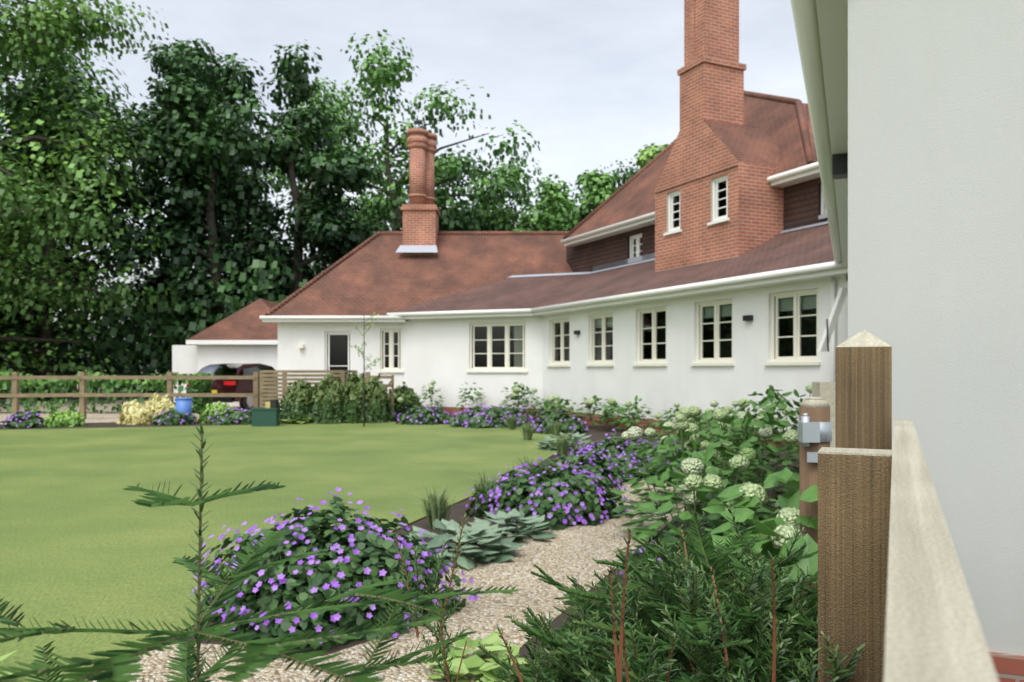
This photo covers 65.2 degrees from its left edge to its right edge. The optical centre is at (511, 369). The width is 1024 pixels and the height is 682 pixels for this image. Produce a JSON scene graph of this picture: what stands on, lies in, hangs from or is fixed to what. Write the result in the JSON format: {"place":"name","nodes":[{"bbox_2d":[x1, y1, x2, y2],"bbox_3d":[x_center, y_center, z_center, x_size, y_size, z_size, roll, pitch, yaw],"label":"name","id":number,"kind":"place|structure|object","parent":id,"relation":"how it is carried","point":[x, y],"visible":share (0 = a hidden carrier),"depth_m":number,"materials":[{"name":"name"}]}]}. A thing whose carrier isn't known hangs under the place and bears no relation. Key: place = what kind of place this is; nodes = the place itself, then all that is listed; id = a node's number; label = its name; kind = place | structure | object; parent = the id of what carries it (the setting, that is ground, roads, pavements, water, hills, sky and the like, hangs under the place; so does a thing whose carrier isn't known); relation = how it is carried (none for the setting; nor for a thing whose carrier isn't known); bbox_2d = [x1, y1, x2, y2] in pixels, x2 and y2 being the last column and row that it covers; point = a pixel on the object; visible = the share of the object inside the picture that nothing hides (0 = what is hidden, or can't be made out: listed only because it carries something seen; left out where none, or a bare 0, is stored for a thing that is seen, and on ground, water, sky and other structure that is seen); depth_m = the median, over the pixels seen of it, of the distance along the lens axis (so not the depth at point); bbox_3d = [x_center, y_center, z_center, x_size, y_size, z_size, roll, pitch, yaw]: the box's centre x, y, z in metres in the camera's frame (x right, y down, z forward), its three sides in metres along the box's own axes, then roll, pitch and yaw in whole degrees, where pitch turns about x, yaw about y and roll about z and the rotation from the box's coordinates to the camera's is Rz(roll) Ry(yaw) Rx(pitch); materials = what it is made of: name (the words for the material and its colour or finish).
{"place":"outdoors","nodes":[
{"label":"outdoors","id":0,"kind":"place"},
{"bbox_2d":[0,370,568,681],"bbox_3d":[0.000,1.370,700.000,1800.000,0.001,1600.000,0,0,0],"label":"ground","id":1,"kind":"structure","parent":0,"point":[85,536],"depth_m":8.76,"materials":[{"name":"green plant"}]},
{"bbox_2d":[0,650,16,676],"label":"lime plant","id":2,"kind":"object","parent":1,"relation":"on","point":[3,657],"visible":0.67,"depth_m":3.50,"materials":[{"name":"green plant"}]},
{"bbox_2d":[0,385,259,423],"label":"gravel drive","id":3,"kind":"structure","parent":1,"relation":"on","point":[98,417],"depth_m":27.20,"materials":[{"name":"beige gravel"}]},
{"bbox_2d":[0,36,141,392],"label":"tree","id":4,"kind":"object","parent":3,"relation":"on","point":[96,91],"depth_m":40.63,"materials":[{"name":"green plant"}]},
{"bbox_2d":[0,5,150,390],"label":"tree","id":5,"kind":"object","parent":3,"relation":"on","point":[101,199],"depth_m":39.66,"materials":[{"name":"green plant"}]},
{"bbox_2d":[0,0,182,403],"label":"lime tree","id":6,"kind":"object","parent":3,"relation":"on","point":[69,25],"depth_m":31.74,"materials":[{"name":"green plant"}]},
{"bbox_2d":[0,370,212,413],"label":"hedge","id":7,"kind":"object","parent":3,"relation":"on","point":[201,386],"visible":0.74,"depth_m":24.66,"materials":[{"name":"green plant"}]},
{"bbox_2d":[0,65,216,399],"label":"tree","id":8,"kind":"object","parent":3,"relation":"on","point":[174,263],"depth_m":35.73,"materials":[{"name":"green plant"}]},
{"bbox_2d":[0,372,258,418],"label":"post rail fence","id":9,"kind":"object","parent":3,"relation":"on","point":[82,394],"visible":0.86,"depth_m":21.87,"materials":[{"name":"brown wood"}]},
{"bbox_2d":[71,38,265,361],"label":"tree","id":10,"kind":"object","parent":3,"relation":"on","point":[238,113],"depth_m":44.93,"materials":[{"name":"green plant"}]},
{"bbox_2d":[68,38,291,355],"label":"tree","id":11,"kind":"object","parent":3,"relation":"on","point":[253,214],"depth_m":40.83,"materials":[{"name":"green plant"}]},
{"bbox_2d":[99,86,281,309],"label":"tree","id":12,"kind":"object","parent":3,"relation":"on","point":[259,172],"depth_m":61.55,"materials":[{"name":"green plant"}]},
{"bbox_2d":[68,44,318,335],"bbox_3d":[-15.106,-7.273,39.666,11.103,17.304,9.022,0,0,0],"label":"tree","id":13,"kind":"object","parent":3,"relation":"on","point":[189,97],"depth_m":38.14,"materials":[{"name":"green plant"}]},
{"bbox_2d":[186,363,274,409],"bbox_3d":[-9.305,0.580,28.181,1.880,1.580,4.440,0,0,14],"label":"parked car","id":14,"kind":"object","parent":3,"relation":"on","point":[234,385],"visible":0.45,"depth_m":26.45,"materials":[{"name":"red paint"}]},
{"bbox_2d":[260,370,357,411],"bbox_3d":[-5.675,0.695,22.320,2.450,1.350,1.860,0,0,0],"label":"slatted fence","id":15,"kind":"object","parent":3,"relation":"on","point":[271,387],"visible":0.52,"depth_m":21.44,"materials":[{"name":"brown wood"}]},
{"bbox_2d":[0,249,307,399],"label":"woodland understorey","id":16,"kind":"object","parent":1,"relation":"on","point":[119,332],"visible":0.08,"depth_m":36.50,"materials":[{"name":"green plant"}]},
{"bbox_2d":[250,399,280,426],"bbox_3d":[-5.975,1.050,19.420,0.623,0.640,0.441,0,0,-4],"label":"green crate","id":17,"kind":"object","parent":1,"relation":"on","point":[268,414],"visible":1,"depth_m":19.23,"materials":[{"name":"green plastic"}]},
{"bbox_2d":[233,76,408,276],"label":"tree","id":18,"kind":"object","parent":1,"relation":"on","point":[282,183],"depth_m":58.02,"materials":[{"name":"green plant"}]},
{"bbox_2d":[133,421,569,636],"bbox_3d":[-1.342,1.361,10.445,9.658,0.018,20.986,0,0,-17],"label":"lawn edging","id":19,"kind":"object","parent":1,"relation":"on","point":[186,629],"visible":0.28,"depth_m":19.05,"materials":[{"name":"brown"}]},
{"bbox_2d":[349,311,380,426],"bbox_3d":[-3.519,-0.020,19.170,0.770,2.780,0.856,0,0,0],"label":"sapling","id":20,"kind":"object","parent":1,"relation":"on","point":[363,382],"depth_m":19.19,"materials":[{"name":"green plant"}]},
{"bbox_2d":[0,418,798,681],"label":"bed soil","id":21,"kind":"structure","parent":1,"relation":"on","point":[597,433],"depth_m":7.48,"materials":[{"name":"brown soil"}]},
{"bbox_2d":[0,410,45,428],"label":"geranium","id":22,"kind":"object","parent":21,"relation":"on","point":[24,420],"visible":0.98,"depth_m":18.66,"materials":[{"name":"purple plant"}]},
{"bbox_2d":[41,410,86,426],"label":"bed plant","id":23,"kind":"object","parent":21,"relation":"on","point":[66,418],"visible":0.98,"depth_m":19.12,"materials":[{"name":"green plant"}]},
{"bbox_2d":[117,399,144,423],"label":"golden shrub","id":24,"kind":"object","parent":21,"relation":"on","point":[127,407],"visible":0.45,"depth_m":20.17,"materials":[{"name":"yellow plant"}]},
{"bbox_2d":[125,405,150,424],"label":"golden shrub","id":25,"kind":"object","parent":21,"relation":"on","point":[139,415],"visible":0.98,"depth_m":19.82,"materials":[{"name":"yellow plant"}]},
{"bbox_2d":[144,392,175,423],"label":"golden shrub","id":26,"kind":"object","parent":21,"relation":"on","point":[150,406],"visible":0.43,"depth_m":20.33,"materials":[{"name":"yellow plant"}]},
{"bbox_2d":[153,402,175,421],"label":"golden shrub","id":27,"kind":"object","parent":21,"relation":"on","point":[165,407],"visible":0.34,"depth_m":20.02,"materials":[{"name":"yellow plant"}]},
{"bbox_2d":[151,408,196,425],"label":"geranium","id":28,"kind":"object","parent":21,"relation":"on","point":[167,418],"visible":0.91,"depth_m":19.60,"materials":[{"name":"green plant"}]},
{"bbox_2d":[175,398,192,421],"bbox_3d":[-8.200,1.040,20.000,0.420,0.660,0.420,0,0,0],"label":"blue tub","id":29,"kind":"object","parent":21,"relation":"on","point":[183,405],"visible":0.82,"depth_m":19.84,"materials":[{"name":"blue ceramic"}]},
{"bbox_2d":[196,401,235,422],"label":"bed plant","id":30,"kind":"object","parent":21,"relation":"on","point":[213,407],"visible":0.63,"depth_m":20.42,"materials":[{"name":"green plant"}]},
{"bbox_2d":[208,407,251,424],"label":"geranium","id":31,"kind":"object","parent":21,"relation":"on","point":[239,415],"visible":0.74,"depth_m":19.84,"materials":[{"name":"green plant"}]},
{"bbox_2d":[0,425,518,681],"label":"yew sapling","id":32,"kind":"object","parent":21,"relation":"on","point":[262,653],"visible":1,"depth_m":0.80,"materials":[{"name":"green plant"}]},
{"bbox_2d":[280,417,313,423],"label":"lime plant","id":33,"kind":"object","parent":21,"relation":"on","point":[299,421],"visible":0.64,"depth_m":20.18,"materials":[{"name":"green plant"}]},
{"bbox_2d":[279,378,319,422],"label":"yew shrub","id":34,"kind":"object","parent":21,"relation":"on","point":[296,405],"visible":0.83,"depth_m":20.39,"materials":[{"name":"green plant"}]},
{"bbox_2d":[226,39,383,306],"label":"tree","id":35,"kind":"object","parent":21,"relation":"on","point":[346,172],"depth_m":40.44,"materials":[{"name":"green plant"}]},
{"bbox_2d":[308,373,345,423],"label":"yew shrub","id":36,"kind":"object","parent":21,"relation":"on","point":[328,398],"visible":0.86,"depth_m":20.27,"materials":[{"name":"green plant"}]},
{"bbox_2d":[188,487,478,651],"bbox_3d":[-1.022,1.038,4.540,1.430,0.734,1.448,0,0,37],"label":"geranium","id":37,"kind":"object","parent":21,"relation":"on","point":[364,547],"visible":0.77,"depth_m":4.17,"materials":[{"name":"green plant"}]},
{"bbox_2d":[336,372,373,423],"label":"yew shrub","id":38,"kind":"object","parent":21,"relation":"on","point":[352,407],"visible":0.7,"depth_m":20.41,"materials":[{"name":"green plant"}]},
{"bbox_2d":[361,374,391,422],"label":"yew shrub","id":39,"kind":"object","parent":21,"relation":"on","point":[378,405],"visible":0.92,"depth_m":20.60,"materials":[{"name":"green plant"}]},
{"bbox_2d":[365,372,393,412],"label":"garden gate","id":40,"kind":"structure","parent":21,"relation":"on","point":[389,384],"depth_m":21.27,"materials":[{"name":"brown wood"}]},
{"bbox_2d":[388,410,398,420],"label":"geranium","id":41,"kind":"object","parent":21,"relation":"on","point":[393,416],"visible":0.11,"depth_m":20.98,"materials":[{"name":"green plant"}]},
{"bbox_2d":[388,382,420,417],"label":"yew shrub","id":42,"kind":"object","parent":21,"relation":"on","point":[402,389],"visible":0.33,"depth_m":21.63,"materials":[{"name":"green plant"}]},
{"bbox_2d":[390,390,420,415],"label":"shrub","id":43,"kind":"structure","parent":21,"relation":"on","point":[405,391],"depth_m":21.39,"materials":[{"name":"green plant"}]},
{"bbox_2d":[396,405,452,424],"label":"geranium","id":44,"kind":"object","parent":21,"relation":"on","point":[424,416],"visible":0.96,"depth_m":20.03,"materials":[{"name":"green plant"}]},
{"bbox_2d":[396,519,524,569],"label":"hosta","id":45,"kind":"object","parent":21,"relation":"on","point":[487,536],"visible":0.69,"depth_m":5.78,"materials":[{"name":"green plant"}]},
{"bbox_2d":[434,155,504,230],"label":"tree","id":46,"kind":"object","parent":21,"relation":"on","point":[473,225],"visible":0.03,"depth_m":50.33,"materials":[{"name":"green plant"}]},
{"bbox_2d":[422,628,530,681],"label":"lime plant","id":47,"kind":"object","parent":21,"relation":"on","point":[474,663],"visible":0.62,"depth_m":3.58,"materials":[{"name":"green plant"}]},
{"bbox_2d":[467,509,556,540],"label":"hosta","id":48,"kind":"object","parent":21,"relation":"on","point":[518,517],"visible":0.72,"depth_m":6.57,"materials":[{"name":"green plant"}]},
{"bbox_2d":[464,457,631,530],"bbox_3d":[0.348,1.112,7.514,1.420,0.596,1.486,0,0,33],"label":"geranium","id":49,"kind":"object","parent":21,"relation":"on","point":[567,495],"visible":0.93,"depth_m":7.14,"materials":[{"name":"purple plant"}]},
{"bbox_2d":[531,409,587,433],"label":"geranium","id":50,"kind":"object","parent":21,"relation":"on","point":[573,424],"visible":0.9,"depth_m":17.22,"materials":[{"name":"green plant"}]},
{"bbox_2d":[536,432,594,450],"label":"hosta","id":51,"kind":"object","parent":21,"relation":"on","point":[542,443],"visible":0.57,"depth_m":13.74,"materials":[{"name":"green plant"}]},
{"bbox_2d":[551,169,619,230],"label":"tree","id":52,"kind":"object","parent":21,"relation":"on","point":[597,188],"visible":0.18,"depth_m":42.84,"materials":[{"name":"green plant"}]},
{"bbox_2d":[551,449,624,488],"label":"geranium","id":53,"kind":"object","parent":21,"relation":"on","point":[606,470],"visible":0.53,"depth_m":9.32,"materials":[{"name":"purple plant"}]},
{"bbox_2d":[568,429,685,481],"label":"geranium","id":54,"kind":"object","parent":21,"relation":"on","point":[621,457],"visible":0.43,"depth_m":10.12,"materials":[{"name":"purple plant"}]},
{"bbox_2d":[392,502,865,681],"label":"yew bush","id":55,"kind":"object","parent":21,"relation":"on","point":[670,613],"depth_m":1.43,"materials":[{"name":"green plant"}]},
{"bbox_2d":[634,143,667,168],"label":"tree","id":56,"kind":"object","parent":21,"relation":"on","point":[643,160],"visible":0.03,"depth_m":40.85,"materials":[{"name":"green plant"}]},
{"bbox_2d":[619,527,747,582],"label":"shrub","id":57,"kind":"object","parent":21,"relation":"on","point":[672,549],"visible":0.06,"depth_m":4.88,"materials":[{"name":"green plant"}]},
{"bbox_2d":[608,413,769,536],"bbox_3d":[1.460,0.869,6.535,1.363,1.009,1.295,0,0,0],"label":"hydrangea","id":58,"kind":"object","parent":21,"relation":"on","point":[661,479],"depth_m":6.54,"materials":[{"name":"green plant"}]},
{"bbox_2d":[614,443,774,569],"bbox_3d":[1.177,0.921,4.965,1.114,0.905,1.056,0,0,0],"label":"hydrangea","id":59,"kind":"object","parent":21,"relation":"on","point":[713,520],"depth_m":4.98,"materials":[{"name":"green plant"}]},
{"bbox_2d":[642,406,763,500],"bbox_3d":[1.971,0.872,8.300,1.320,1.003,1.326,0,0,0],"label":"hydrangea","id":60,"kind":"object","parent":21,"relation":"on","point":[707,415],"depth_m":8.24,"materials":[{"name":"green plant"}]},
{"bbox_2d":[670,400,770,476],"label":"hydrangea","id":61,"kind":"object","parent":21,"relation":"on","point":[740,440],"depth_m":9.80,"materials":[{"name":"green plant"}]},
{"bbox_2d":[656,484,817,674],"bbox_3d":[0.944,0.887,2.612,1.153,0.970,1.090,0,0,0],"label":"hydrangea","id":62,"kind":"object","parent":21,"relation":"on","point":[809,494],"depth_m":2.68,"materials":[{"name":"green plant"}]},
{"bbox_2d":[701,401,774,464],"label":"hydrangea","id":63,"kind":"object","parent":21,"relation":"on","point":[731,429],"depth_m":11.47,"materials":[{"name":"green plant"}]},
{"bbox_2d":[684,467,798,564],"bbox_3d":[1.302,0.839,3.598,1.221,1.066,1.256,0,0,0],"label":"hydrangea","id":64,"kind":"object","parent":21,"relation":"on","point":[788,498],"depth_m":3.53,"materials":[{"name":"green plant"}]},
{"bbox_2d":[718,510,775,546],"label":"hydrangea bush","id":65,"kind":"object","parent":21,"relation":"on","point":[744,524],"visible":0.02,"depth_m":6.24,"materials":[{"name":"green plant"}]},
{"bbox_2d":[699,398,798,509],"bbox_3d":[2.097,0.814,6.994,1.194,1.117,1.222,0,0,0],"label":"hydrangea","id":66,"kind":"object","parent":21,"relation":"on","point":[751,442],"depth_m":6.99,"materials":[{"name":"green plant"}]},
{"bbox_2d":[713,385,801,501],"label":"hydrangea","id":67,"kind":"object","parent":21,"relation":"on","point":[771,393],"depth_m":8.16,"materials":[{"name":"green plant"}]},
{"bbox_2d":[751,385,811,468],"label":"hydrangea","id":68,"kind":"object","parent":21,"relation":"on","point":[773,405],"depth_m":10.24,"materials":[{"name":"green plant"}]},
{"bbox_2d":[799,397,829,631],"bbox_3d":[1.083,0.734,2.863,0.101,1.272,0.104,0,0,0],"label":"wooden post","id":69,"kind":"object","parent":21,"relation":"on","point":[816,409],"visible":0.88,"depth_m":2.82,"materials":[{"name":"brown wood"}]},
{"bbox_2d":[798,413,831,462],"bbox_3d":[1.125,0.240,2.831,0.224,0.170,0.180,0,0,0],"label":"gate latch","id":70,"kind":"object","parent":69,"relation":"attached to","point":[809,432],"visible":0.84,"depth_m":2.80,"materials":[{"name":"silver metal"}]},
{"bbox_2d":[812,382,834,447],"bbox_3d":[1.132,0.710,2.836,0.108,1.320,0.863,0,0,19],"label":"gate frame","id":71,"kind":"object","parent":21,"relation":"on","point":[825,390],"visible":0.13,"depth_m":3.15,"materials":[{"name":"beige wood"}]},
{"bbox_2d":[818,447,891,681],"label":"fence post","id":72,"kind":"object","parent":21,"relation":"on","point":[854,491],"visible":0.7,"depth_m":1.17,"materials":[{"name":"brown wood"}]},
{"bbox_2d":[884,420,998,681],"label":"gate rail","id":73,"kind":"object","parent":72,"relation":"attached to","point":[934,632],"visible":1,"depth_m":0.43,"materials":[{"name":"beige wood"}]},
{"bbox_2d":[835,330,891,449],"bbox_3d":[0.879,0.635,1.999,0.125,1.470,0.125,0,0,26],"label":"wooden gate post","id":74,"kind":"object","parent":21,"relation":"on","point":[863,389],"visible":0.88,"depth_m":1.94,"materials":[{"name":"brown wood"}]},
{"bbox_2d":[274,29,539,272],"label":"tree","id":75,"kind":"object","parent":1,"relation":"on","point":[379,76],"depth_m":46.40,"materials":[{"name":"green plant"}]},
{"bbox_2d":[273,411,675,534],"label":"ornamental grasses","id":76,"kind":"object","parent":1,"relation":"on","point":[435,509],"visible":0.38,"depth_m":7.97,"materials":[{"name":"green plant"}]},
{"bbox_2d":[444,404,533,428],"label":"geranium","id":77,"kind":"object","parent":1,"relation":"on","point":[474,417],"visible":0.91,"depth_m":19.05,"materials":[{"name":"green plant"}]},
{"bbox_2d":[464,156,541,230],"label":"tree","id":78,"kind":"object","parent":1,"relation":"on","point":[516,171],"depth_m":59.63,"materials":[{"name":"green plant"}]},
{"bbox_2d":[473,174,580,230],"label":"tree","id":79,"kind":"object","parent":1,"relation":"on","point":[551,206],"depth_m":48.27,"materials":[{"name":"green plant"}]},
{"bbox_2d":[172,0,1023,681],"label":"house","id":80,"kind":"structure","parent":1,"relation":"on","point":[734,240],"depth_m":14.81,"materials":[{"name":"beige paint"}]},
{"bbox_2d":[573,158,639,204],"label":"tree","id":81,"kind":"object","parent":1,"relation":"on","point":[630,174],"visible":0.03,"depth_m":62.56,"materials":[{"name":"green plant"}]},
{"bbox_2d":[0,0,807,369],"label":"sky","id":82,"kind":"structure","parent":0,"point":[594,82],"materials":[{"name":"white"}]},
{"bbox_2d":[85,448,725,681],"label":"gravel path","id":83,"kind":"structure","parent":0,"point":[570,551],"depth_m":4.72,"materials":[{"name":"beige gravel"}]},
{"bbox_2d":[418,380,445,412],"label":"hydrangea bush","id":84,"kind":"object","parent":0,"point":[435,401],"depth_m":22.71,"materials":[{"name":"green plant"}]},
{"bbox_2d":[456,382,485,412],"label":"hydrangea bush","id":85,"kind":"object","parent":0,"point":[467,397],"depth_m":22.27,"materials":[{"name":"green plant"}]},
{"bbox_2d":[502,384,542,417],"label":"hydrangea bush","id":86,"kind":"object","parent":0,"point":[524,394],"depth_m":21.50,"materials":[{"name":"green plant"}]},
{"bbox_2d":[500,381,530,414],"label":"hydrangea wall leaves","id":87,"kind":"object","parent":86,"relation":"attached to","point":[515,383],"visible":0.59,"depth_m":21.77,"materials":[{"name":"green plant"}]},
{"bbox_2d":[528,395,563,417],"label":"hydrangea bush","id":88,"kind":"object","parent":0,"point":[542,408],"depth_m":20.80,"materials":[{"name":"green plant"}]},
{"bbox_2d":[543,395,580,419],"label":"hydrangea bush","id":89,"kind":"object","parent":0,"point":[559,407],"depth_m":19.40,"materials":[{"name":"green plant"}]},
{"bbox_2d":[573,395,615,428],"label":"hydrangea bush","id":90,"kind":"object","parent":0,"point":[595,399],"depth_m":18.52,"materials":[{"name":"green plant"}]},
{"bbox_2d":[594,398,635,430],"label":"hydrangea bush","id":91,"kind":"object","parent":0,"point":[606,414],"depth_m":17.57,"materials":[{"name":"green plant"}]},
{"bbox_2d":[614,395,655,430],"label":"hydrangea bush","id":92,"kind":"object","parent":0,"point":[633,414],"depth_m":16.50,"materials":[{"name":"green plant"}]},
{"bbox_2d":[649,402,704,434],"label":"hydrangea bush","id":93,"kind":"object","parent":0,"point":[667,417],"depth_m":15.92,"materials":[{"name":"green plant"}]},
{"bbox_2d":[675,408,730,433],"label":"hydrangea bush","id":94,"kind":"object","parent":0,"point":[705,411],"depth_m":14.57,"materials":[{"name":"green plant"}]},
{"bbox_2d":[733,391,775,441],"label":"hydrangea bush","id":95,"kind":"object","parent":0,"point":[741,401],"depth_m":13.55,"materials":[{"name":"green plant"}]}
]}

